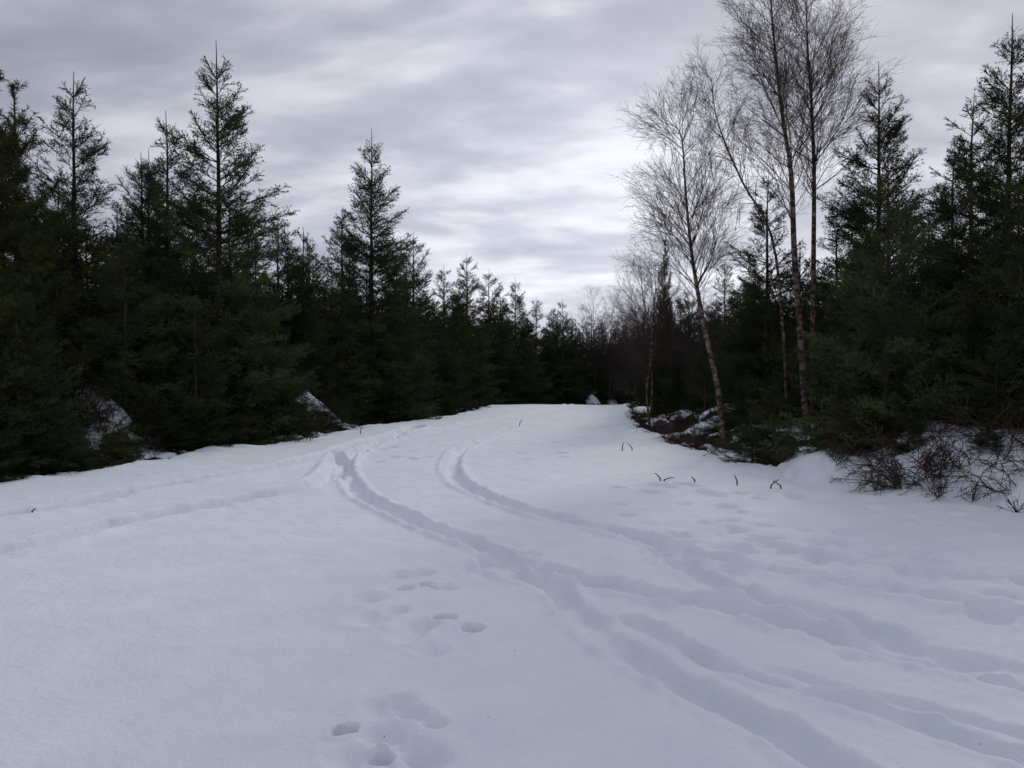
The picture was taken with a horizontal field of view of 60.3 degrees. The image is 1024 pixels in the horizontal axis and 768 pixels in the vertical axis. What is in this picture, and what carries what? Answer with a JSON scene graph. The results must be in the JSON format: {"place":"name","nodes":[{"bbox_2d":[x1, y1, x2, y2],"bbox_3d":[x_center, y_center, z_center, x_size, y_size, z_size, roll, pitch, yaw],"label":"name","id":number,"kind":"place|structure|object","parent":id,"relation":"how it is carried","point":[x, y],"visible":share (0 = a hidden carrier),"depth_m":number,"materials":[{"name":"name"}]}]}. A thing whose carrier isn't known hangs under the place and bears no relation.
{"place":"outdoors","nodes":[
{"label":"outdoors","id":0,"kind":"place"},
{"bbox_2d":[0,355,1023,767],"bbox_3d":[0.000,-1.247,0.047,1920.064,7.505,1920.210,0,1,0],"label":"snowy ground","id":1,"kind":"structure","parent":0,"point":[572,585],"depth_m":5.83,"materials":[{"name":"snow"}]},
{"bbox_2d":[0,433,40,482],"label":"spruce tree","id":2,"kind":"object","parent":1,"relation":"on","point":[5,463],"visible":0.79,"depth_m":12.54,"materials":[{"name":"green plant"}]},
{"bbox_2d":[0,362,46,474],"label":"spruce tree","id":3,"kind":"object","parent":1,"relation":"on","point":[4,437],"visible":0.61,"depth_m":13.11,"materials":[{"name":"green plant"}]},
{"bbox_2d":[0,274,53,464],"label":"pine tree","id":4,"kind":"object","parent":1,"relation":"on","point":[5,313],"visible":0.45,"depth_m":13.73,"materials":[{"name":"plant"}]},
{"bbox_2d":[0,269,101,477],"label":"spruce tree","id":5,"kind":"object","parent":1,"relation":"on","point":[36,381],"visible":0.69,"depth_m":13.82,"materials":[{"name":"green plant"}]},
{"bbox_2d":[0,70,106,455],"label":"pine tree","id":6,"kind":"object","parent":1,"relation":"on","point":[14,223],"visible":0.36,"depth_m":15.44,"materials":[{"name":"plant"}]},
{"bbox_2d":[0,78,116,404],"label":"pine tree","id":7,"kind":"object","parent":1,"relation":"on","point":[47,194],"visible":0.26,"depth_m":17.57,"materials":[{"name":"plant"}]},
{"bbox_2d":[16,410,113,475],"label":"spruce tree","id":8,"kind":"object","parent":1,"relation":"on","point":[74,452],"visible":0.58,"depth_m":13.48,"materials":[{"name":"green plant"}]},
{"bbox_2d":[2,72,161,406],"bbox_3d":[-9.519,-2.604,19.215,4.752,8.420,4.409,-1,1,-37],"label":"spruce tree","id":9,"kind":"object","parent":1,"relation":"on","point":[74,176],"visible":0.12,"depth_m":19.02,"materials":[{"name":"green plant"}]},
{"bbox_2d":[56,375,133,430],"bbox_3d":[-7.507,0.396,15.942,1.135,1.191,1.522,0,1,-5],"label":"shrub","id":10,"kind":"object","parent":1,"relation":"on","point":[94,407],"visible":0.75,"depth_m":15.90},
{"bbox_2d":[33,217,160,416],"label":"spruce tree","id":11,"kind":"object","parent":1,"relation":"on","point":[93,306],"visible":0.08,"depth_m":18.39,"materials":[{"name":"green plant"}]},
{"bbox_2d":[78,420,148,467],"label":"spruce tree","id":12,"kind":"object","parent":1,"relation":"on","point":[114,449],"visible":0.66,"depth_m":14.37,"materials":[{"name":"green plant"}]},
{"bbox_2d":[46,223,196,434],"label":"spruce tree","id":13,"kind":"object","parent":1,"relation":"on","point":[124,385],"visible":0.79,"depth_m":16.80,"materials":[{"name":"green plant"}]},
{"bbox_2d":[98,159,182,304],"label":"spruce tree","id":14,"kind":"object","parent":1,"relation":"on","point":[120,212],"visible":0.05,"depth_m":23.66,"materials":[{"name":"green plant"}]},
{"bbox_2d":[113,148,187,367],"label":"spruce tree","id":15,"kind":"object","parent":1,"relation":"on","point":[140,214],"visible":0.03,"depth_m":22.58,"materials":[{"name":"green plant"}]},
{"bbox_2d":[125,391,197,454],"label":"spruce tree","id":16,"kind":"object","parent":1,"relation":"on","point":[175,444],"visible":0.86,"depth_m":16.40,"materials":[{"name":"green plant"}]},
{"bbox_2d":[95,111,233,373],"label":"spruce tree","id":17,"kind":"object","parent":1,"relation":"on","point":[157,224],"visible":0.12,"depth_m":21.62,"materials":[{"name":"green plant"}]},
{"bbox_2d":[115,251,235,432],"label":"spruce tree","id":18,"kind":"object","parent":1,"relation":"on","point":[168,284],"visible":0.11,"depth_m":18.57,"materials":[{"name":"green plant"}]},
{"bbox_2d":[129,285,257,449],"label":"spruce tree","id":19,"kind":"object","parent":1,"relation":"on","point":[175,344],"visible":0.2,"depth_m":18.09,"materials":[{"name":"green plant"}]},
{"bbox_2d":[145,301,248,452],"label":"spruce tree","id":20,"kind":"object","parent":1,"relation":"on","point":[187,402],"visible":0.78,"depth_m":17.50,"materials":[{"name":"green plant"}]},
{"bbox_2d":[93,40,319,450],"bbox_3d":[-6.502,-2.735,19.277,4.701,9.551,4.482,1,2,45],"label":"spruce tree","id":21,"kind":"object","parent":1,"relation":"on","point":[251,323],"visible":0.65,"depth_m":18.95,"materials":[{"name":"green plant"}]},
{"bbox_2d":[191,268,290,442],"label":"spruce tree","id":22,"kind":"object","parent":1,"relation":"on","point":[234,312],"visible":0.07,"depth_m":19.69,"materials":[{"name":"green plant"}]},
{"bbox_2d":[183,252,312,437],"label":"spruce tree","id":23,"kind":"object","parent":1,"relation":"on","point":[231,260],"visible":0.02,"depth_m":21.10,"materials":[{"name":"green plant"}]},
{"bbox_2d":[222,403,275,444],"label":"spruce tree","id":24,"kind":"object","parent":1,"relation":"on","point":[244,438],"visible":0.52,"depth_m":18.55,"materials":[{"name":"green plant"}]},
{"bbox_2d":[231,286,324,431],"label":"spruce tree","id":25,"kind":"object","parent":1,"relation":"on","point":[277,343],"visible":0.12,"depth_m":21.25,"materials":[{"name":"green plant"}]},
{"bbox_2d":[245,216,330,394],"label":"spruce tree","id":26,"kind":"object","parent":1,"relation":"on","point":[291,276],"visible":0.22,"depth_m":24.91,"materials":[{"name":"green plant"}]},
{"bbox_2d":[261,390,318,438],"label":"spruce tree","id":27,"kind":"object","parent":1,"relation":"on","point":[299,424],"visible":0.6,"depth_m":20.19,"materials":[{"name":"green plant"}]},
{"bbox_2d":[266,226,337,377],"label":"spruce tree","id":28,"kind":"object","parent":1,"relation":"on","point":[285,235],"visible":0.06,"depth_m":26.36,"materials":[{"name":"green plant"}]},
{"bbox_2d":[289,300,360,422],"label":"spruce tree","id":29,"kind":"object","parent":1,"relation":"on","point":[323,368],"visible":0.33,"depth_m":24.11,"materials":[{"name":"green plant"}]},
{"bbox_2d":[316,392,352,431],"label":"spruce tree","id":30,"kind":"object","parent":1,"relation":"on","point":[337,418],"visible":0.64,"depth_m":22.77,"materials":[{"name":"green plant"}]},
{"bbox_2d":[293,266,394,425],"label":"spruce tree","id":31,"kind":"object","parent":1,"relation":"on","point":[349,396],"visible":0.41,"depth_m":25.11,"materials":[{"name":"green plant"}]},
{"bbox_2d":[311,206,379,369],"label":"spruce tree","id":32,"kind":"object","parent":1,"relation":"on","point":[338,253],"visible":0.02,"depth_m":29.74,"materials":[{"name":"green plant"}]},
{"bbox_2d":[317,307,389,424],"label":"spruce tree","id":33,"kind":"object","parent":1,"relation":"on","point":[365,408],"visible":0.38,"depth_m":25.41,"materials":[{"name":"green plant"}]},
{"bbox_2d":[314,129,442,422],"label":"spruce tree","id":34,"kind":"object","parent":1,"relation":"on","point":[373,256],"visible":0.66,"depth_m":26.50,"materials":[{"name":"green plant"}]},
{"bbox_2d":[352,293,425,422],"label":"spruce tree","id":35,"kind":"object","parent":1,"relation":"on","point":[399,402],"visible":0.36,"depth_m":26.56,"materials":[{"name":"green plant"}]},
{"bbox_2d":[365,301,443,417],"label":"spruce tree","id":36,"kind":"object","parent":1,"relation":"on","point":[421,381],"visible":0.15,"depth_m":28.40,"materials":[{"name":"green plant"}]},
{"bbox_2d":[377,234,464,415],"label":"spruce tree","id":37,"kind":"object","parent":1,"relation":"on","point":[445,361],"visible":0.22,"depth_m":30.83,"materials":[{"name":"green plant"}]},
{"bbox_2d":[405,319,443,415],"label":"spruce tree","id":38,"kind":"object","parent":1,"relation":"on","point":[425,391],"visible":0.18,"depth_m":29.77,"materials":[{"name":"green plant"}]},
{"bbox_2d":[417,326,453,412],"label":"spruce tree","id":39,"kind":"object","parent":1,"relation":"on","point":[441,387],"visible":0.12,"depth_m":30.69,"materials":[{"name":"green plant"}]},
{"bbox_2d":[424,269,485,408],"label":"spruce tree","id":40,"kind":"object","parent":1,"relation":"on","point":[460,340],"visible":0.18,"depth_m":34.81,"materials":[{"name":"green plant"}]},
{"bbox_2d":[426,309,490,414],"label":"spruce tree","id":41,"kind":"object","parent":1,"relation":"on","point":[461,378],"visible":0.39,"depth_m":32.13,"materials":[{"name":"green plant"}]},
{"bbox_2d":[439,255,509,406],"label":"spruce tree","id":42,"kind":"object","parent":1,"relation":"on","point":[476,366],"visible":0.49,"depth_m":36.70,"materials":[{"name":"green plant"}]},
{"bbox_2d":[468,273,527,404],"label":"spruce tree","id":43,"kind":"object","parent":1,"relation":"on","point":[496,358],"visible":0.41,"depth_m":39.76,"materials":[{"name":"green plant"}]},
{"bbox_2d":[485,285,530,396],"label":"spruce tree","id":44,"kind":"object","parent":1,"relation":"on","point":[504,305],"visible":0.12,"depth_m":42.76,"materials":[{"name":"green plant"}]},
{"bbox_2d":[485,330,531,404],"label":"spruce tree","id":45,"kind":"object","parent":1,"relation":"on","point":[513,384],"visible":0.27,"depth_m":40.69,"materials":[{"name":"green plant"}]},
{"bbox_2d":[0,138,1023,425],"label":"distant spruce forest","id":46,"kind":"object","parent":1,"relation":"on","point":[566,392],"visible":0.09,"depth_m":19.51,"materials":[{"name":"green plant"}]},
{"bbox_2d":[0,391,1023,512],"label":"heather undergrowth","id":47,"kind":"object","parent":1,"relation":"on","point":[681,420],"visible":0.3,"depth_m":18.77,"materials":[{"name":"plant"}]},
{"bbox_2d":[498,281,548,400],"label":"spruce tree","id":48,"kind":"object","parent":1,"relation":"on","point":[522,335],"visible":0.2,"depth_m":43.77,"materials":[{"name":"green plant"}]},
{"bbox_2d":[510,333,555,403],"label":"spruce tree","id":49,"kind":"object","parent":1,"relation":"on","point":[538,387],"visible":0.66,"depth_m":42.02,"materials":[{"name":"green plant"}]},
{"bbox_2d":[517,300,561,403],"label":"spruce tree","id":50,"kind":"object","parent":1,"relation":"on","point":[537,338],"visible":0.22,"depth_m":44.71,"materials":[{"name":"green plant"}]},
{"bbox_2d":[560,304,602,399],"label":"bare birch thicket","id":51,"kind":"object","parent":1,"relation":"on","point":[585,347],"visible":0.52,"depth_m":45.95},
{"bbox_2d":[566,283,620,396],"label":"bare birch thicket","id":52,"kind":"object","parent":1,"relation":"on","point":[593,343],"visible":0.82,"depth_m":45.48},
{"bbox_2d":[583,292,631,404],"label":"bare birch thicket","id":53,"kind":"object","parent":1,"relation":"on","point":[604,343],"visible":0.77,"depth_m":45.19,"materials":[{"name":"plant"}]},
{"bbox_2d":[594,285,632,403],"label":"bare birch thicket","id":54,"kind":"object","parent":1,"relation":"on","point":[616,348],"visible":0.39,"depth_m":45.90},
{"bbox_2d":[597,279,650,402],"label":"bare birch thicket","id":55,"kind":"object","parent":1,"relation":"on","point":[626,348],"visible":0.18,"depth_m":41.93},
{"bbox_2d":[604,291,646,404],"bbox_3d":[5.388,-1.450,39.001,2.598,5.517,2.704,0,1,16],"label":"bare birch thicket","id":56,"kind":"object","parent":1,"relation":"on","point":[624,378],"visible":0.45,"depth_m":39.04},
{"bbox_2d":[605,237,697,426],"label":"birch tree","id":57,"kind":"object","parent":1,"relation":"on","point":[647,323],"visible":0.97,"depth_m":24.34,"materials":[{"name":"brown plant"}]},
{"bbox_2d":[614,245,692,417],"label":"birch tree","id":58,"kind":"object","parent":1,"relation":"on","point":[652,372],"visible":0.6,"depth_m":27.78,"materials":[{"name":"brown plant"}]},
{"bbox_2d":[643,240,690,413],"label":"spruce tree","id":59,"kind":"object","parent":1,"relation":"on","point":[656,401],"visible":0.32,"depth_m":29.82,"materials":[{"name":"plant"}]},
{"bbox_2d":[637,290,705,406],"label":"spruce tree","id":60,"kind":"object","parent":1,"relation":"on","point":[686,294],"visible":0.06,"depth_m":30.78,"materials":[{"name":"green plant"}]},
{"bbox_2d":[652,299,711,416],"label":"spruce tree","id":61,"kind":"object","parent":1,"relation":"on","point":[673,387],"visible":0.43,"depth_m":27.95,"materials":[{"name":"green plant"}]},
{"bbox_2d":[604,63,762,445],"bbox_3d":[3.409,-2.391,17.375,3.070,7.853,3.276,0,1,18],"label":"birch tree","id":62,"kind":"object","parent":1,"relation":"on","point":[706,199],"visible":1,"depth_m":17.24,"materials":[{"name":"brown plant"}]},
{"bbox_2d":[661,275,714,405],"bbox_3d":[5.529,-1.220,27.067,2.163,4.414,2.078,1,1,23],"label":"bare birch thicket","id":63,"kind":"object","parent":1,"relation":"on","point":[682,337],"visible":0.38,"depth_m":27.02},
{"bbox_2d":[667,274,732,411],"bbox_3d":[4.879,-0.949,22.562,1.893,3.862,1.818,0,1,-11],"label":"bare birch thicket","id":64,"kind":"object","parent":1,"relation":"on","point":[692,358],"visible":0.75,"depth_m":22.53,"materials":[{"name":"plant"}]},
{"bbox_2d":[676,302,742,414],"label":"spruce tree","id":65,"kind":"object","parent":1,"relation":"on","point":[700,401],"visible":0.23,"depth_m":24.23,"materials":[{"name":"green plant"}]},
{"bbox_2d":[682,262,744,409],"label":"spruce tree","id":66,"kind":"object","parent":1,"relation":"on","point":[724,291],"visible":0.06,"depth_m":25.92,"materials":[{"name":"green plant"}]},
{"bbox_2d":[695,388,738,438],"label":"spruce tree","id":67,"kind":"object","parent":1,"relation":"on","point":[714,422],"visible":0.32,"depth_m":19.51,"materials":[{"name":"green plant"}]},
{"bbox_2d":[668,33,788,417],"bbox_3d":[4.265,-3.046,17.891,2.260,8.104,2.168,-1,1,-33],"label":"birch tree","id":68,"kind":"object","parent":1,"relation":"on","point":[733,160],"visible":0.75,"depth_m":17.77,"materials":[{"name":"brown plant"}]},
{"bbox_2d":[716,369,779,433],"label":"spruce tree","id":69,"kind":"object","parent":1,"relation":"on","point":[741,403],"visible":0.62,"depth_m":18.31,"materials":[{"name":"green plant"}]},
{"bbox_2d":[704,254,792,412],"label":"spruce tree","id":70,"kind":"object","parent":1,"relation":"on","point":[758,347],"visible":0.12,"depth_m":21.33,"materials":[{"name":"green plant"}]},
{"bbox_2d":[718,399,784,465],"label":"spruce tree","id":71,"kind":"object","parent":1,"relation":"on","point":[740,449],"visible":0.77,"depth_m":14.55,"materials":[{"name":"green plant"}]},
{"bbox_2d":[693,174,819,424],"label":"spruce tree","id":72,"kind":"object","parent":1,"relation":"on","point":[739,360],"visible":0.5,"depth_m":20.35,"materials":[{"name":"green plant"}]},
{"bbox_2d":[739,379,809,441],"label":"spruce tree","id":73,"kind":"object","parent":1,"relation":"on","point":[777,404],"visible":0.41,"depth_m":16.81,"materials":[{"name":"green plant"}]},
{"bbox_2d":[698,0,875,430],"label":"birch tree","id":74,"kind":"object","parent":1,"relation":"on","point":[792,213],"visible":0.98,"depth_m":16.93,"materials":[{"name":"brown plant"}]},
{"bbox_2d":[758,263,871,424],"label":"spruce tree","id":75,"kind":"object","parent":1,"relation":"on","point":[793,363],"visible":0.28,"depth_m":17.73,"materials":[{"name":"green plant"}]},
{"bbox_2d":[776,211,858,410],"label":"spruce tree","id":76,"kind":"object","parent":1,"relation":"on","point":[836,244],"visible":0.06,"depth_m":19.88,"materials":[{"name":"green plant"}]},
{"bbox_2d":[727,0,911,421],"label":"birch tree","id":77,"kind":"object","parent":1,"relation":"on","point":[813,259],"visible":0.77,"depth_m":17.26,"materials":[{"name":"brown plant"}]},
{"bbox_2d":[807,381,881,450],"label":"spruce tree","id":78,"kind":"object","parent":1,"relation":"on","point":[841,400],"visible":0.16,"depth_m":13.57,"materials":[{"name":"green plant"}]},
{"bbox_2d":[789,203,934,441],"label":"spruce tree","id":79,"kind":"object","parent":1,"relation":"on","point":[823,389],"visible":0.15,"depth_m":15.98,"materials":[{"name":"green plant"}]},
{"bbox_2d":[773,61,951,416],"bbox_3d":[7.793,-2.766,18.947,3.901,8.311,4.091,0,1,-11],"label":"spruce tree","id":80,"kind":"object","parent":1,"relation":"on","point":[850,211],"visible":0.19,"depth_m":18.74,"materials":[{"name":"green plant"}]},
{"bbox_2d":[826,428,899,477],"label":"bare shrub","id":81,"kind":"object","parent":1,"relation":"on","point":[873,458],"visible":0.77,"depth_m":11.61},
{"bbox_2d":[807,197,925,428],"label":"spruce tree","id":82,"kind":"object","parent":1,"relation":"on","point":[844,262],"depth_m":17.42,"materials":[{"name":"green plant"}]},
{"bbox_2d":[827,441,907,495],"bbox_3d":[4.596,1.090,11.448,0.948,0.786,1.628,0,1,-6],"label":"bare shrub","id":83,"kind":"object","parent":1,"relation":"on","point":[871,477],"visible":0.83,"depth_m":11.31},
{"bbox_2d":[757,146,1006,463],"bbox_3d":[5.377,-0.908,12.908,3.271,5.144,3.162,1,2,42],"label":"spruce tree","id":84,"kind":"object","parent":1,"relation":"on","point":[848,359],"visible":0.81,"depth_m":12.59,"materials":[{"name":"green plant"}]},
{"bbox_2d":[848,441,962,498],"bbox_3d":[4.929,1.067,10.986,0.948,0.786,1.628,-1,2,-38],"label":"bare shrub","id":85,"kind":"object","parent":1,"relation":"on","point":[925,476],"visible":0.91,"depth_m":10.96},
{"bbox_2d":[864,407,952,458],"bbox_3d":[5.511,0.645,12.056,1.043,0.864,1.791,1,2,40],"label":"bare shrub","id":86,"kind":"object","parent":1,"relation":"on","point":[887,438],"visible":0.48,"depth_m":11.95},
{"bbox_2d":[881,407,936,460],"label":"spruce tree","id":87,"kind":"object","parent":1,"relation":"on","point":[915,429],"visible":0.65,"depth_m":11.91,"materials":[{"name":"green plant"}]},
{"bbox_2d":[865,349,959,434],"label":"spruce tree","id":88,"kind":"object","parent":1,"relation":"on","point":[907,391],"visible":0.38,"depth_m":12.53,"materials":[{"name":"green plant"}]},
{"bbox_2d":[844,209,986,435],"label":"spruce tree","id":89,"kind":"object","parent":1,"relation":"on","point":[941,276],"visible":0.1,"depth_m":14.48,"materials":[{"name":"green plant"}]},
{"bbox_2d":[866,148,1008,428],"bbox_3d":[7.700,-1.411,15.500,2.903,5.544,3.129,1,1,24],"label":"spruce tree","id":90,"kind":"object","parent":1,"relation":"on","point":[939,209],"visible":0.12,"depth_m":15.34,"materials":[{"name":"green plant"}]},
{"bbox_2d":[908,427,973,485],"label":"bare shrub","id":91,"kind":"object","parent":1,"relation":"on","point":[944,467],"visible":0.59,"depth_m":11.13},
{"bbox_2d":[871,93,1016,392],"bbox_3d":[8.798,-2.079,16.994,3.677,7.022,3.963,0,1,21],"label":"spruce tree","id":92,"kind":"object","parent":1,"relation":"on","point":[959,148],"visible":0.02,"depth_m":16.90,"materials":[{"name":"green plant"}]},
{"bbox_2d":[908,464,980,502],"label":"bare shrub","id":93,"kind":"object","parent":1,"relation":"on","point":[941,485],"visible":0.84,"depth_m":10.64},
{"bbox_2d":[901,416,990,485],"bbox_3d":[5.448,0.847,11.076,1.116,0.873,0.832,-1,1,-29],"label":"bare shrub","id":94,"kind":"object","parent":1,"relation":"on","point":[938,452],"visible":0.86,"depth_m":11.07,"materials":[{"name":"plant"}]},
{"bbox_2d":[907,278,1004,424],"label":"spruce tree","id":95,"kind":"object","parent":1,"relation":"on","point":[965,324],"visible":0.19,"depth_m":12.71,"materials":[{"name":"green plant"}]},
{"bbox_2d":[898,13,1023,334],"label":"spruce tree","id":96,"kind":"object","parent":1,"relation":"on","point":[1016,115],"visible":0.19,"depth_m":15.72,"materials":[{"name":"green plant"}]},
{"bbox_2d":[909,397,1023,453],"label":"bare shrub","id":97,"kind":"object","parent":1,"relation":"on","point":[979,425],"visible":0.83,"depth_m":11.24,"materials":[{"name":"plant"}]},
{"bbox_2d":[913,374,1022,433],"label":"bare shrub","id":98,"kind":"object","parent":1,"relation":"on","point":[979,419],"visible":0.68,"depth_m":11.60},
{"bbox_2d":[920,173,1023,423],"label":"spruce tree","id":99,"kind":"object","parent":1,"relation":"on","point":[980,332],"visible":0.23,"depth_m":12.95,"materials":[{"name":"green plant"}]},
{"bbox_2d":[936,447,1015,499],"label":"bare shrub","id":100,"kind":"object","parent":1,"relation":"on","point":[989,487],"visible":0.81,"depth_m":10.50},
{"bbox_2d":[931,242,1023,422],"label":"spruce tree","id":101,"kind":"object","parent":1,"relation":"on","point":[1020,287],"visible":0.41,"depth_m":12.09,"materials":[{"name":"green plant"}]},
{"bbox_2d":[964,407,1007,454],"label":"spruce tree","id":102,"kind":"object","parent":1,"relation":"on","point":[978,441],"visible":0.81,"depth_m":11.27,"materials":[{"name":"green plant"}]},
{"bbox_2d":[949,335,1023,431],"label":"spruce tree","id":103,"kind":"object","parent":1,"relation":"on","point":[980,398],"visible":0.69,"depth_m":11.75,"materials":[{"name":"green plant"}]},
{"bbox_2d":[949,146,1023,373],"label":"spruce tree","id":104,"kind":"object","parent":1,"relation":"on","point":[1013,214],"visible":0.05,"depth_m":14.16,"materials":[{"name":"green plant"}]},
{"bbox_2d":[960,415,1023,476],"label":"bare shrub","id":105,"kind":"object","parent":1,"relation":"on","point":[1008,444],"visible":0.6,"depth_m":11.04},
{"bbox_2d":[0,0,1023,352],"label":"sky","id":106,"kind":"structure","parent":0,"point":[493,120],"materials":[{"name":"grey"}]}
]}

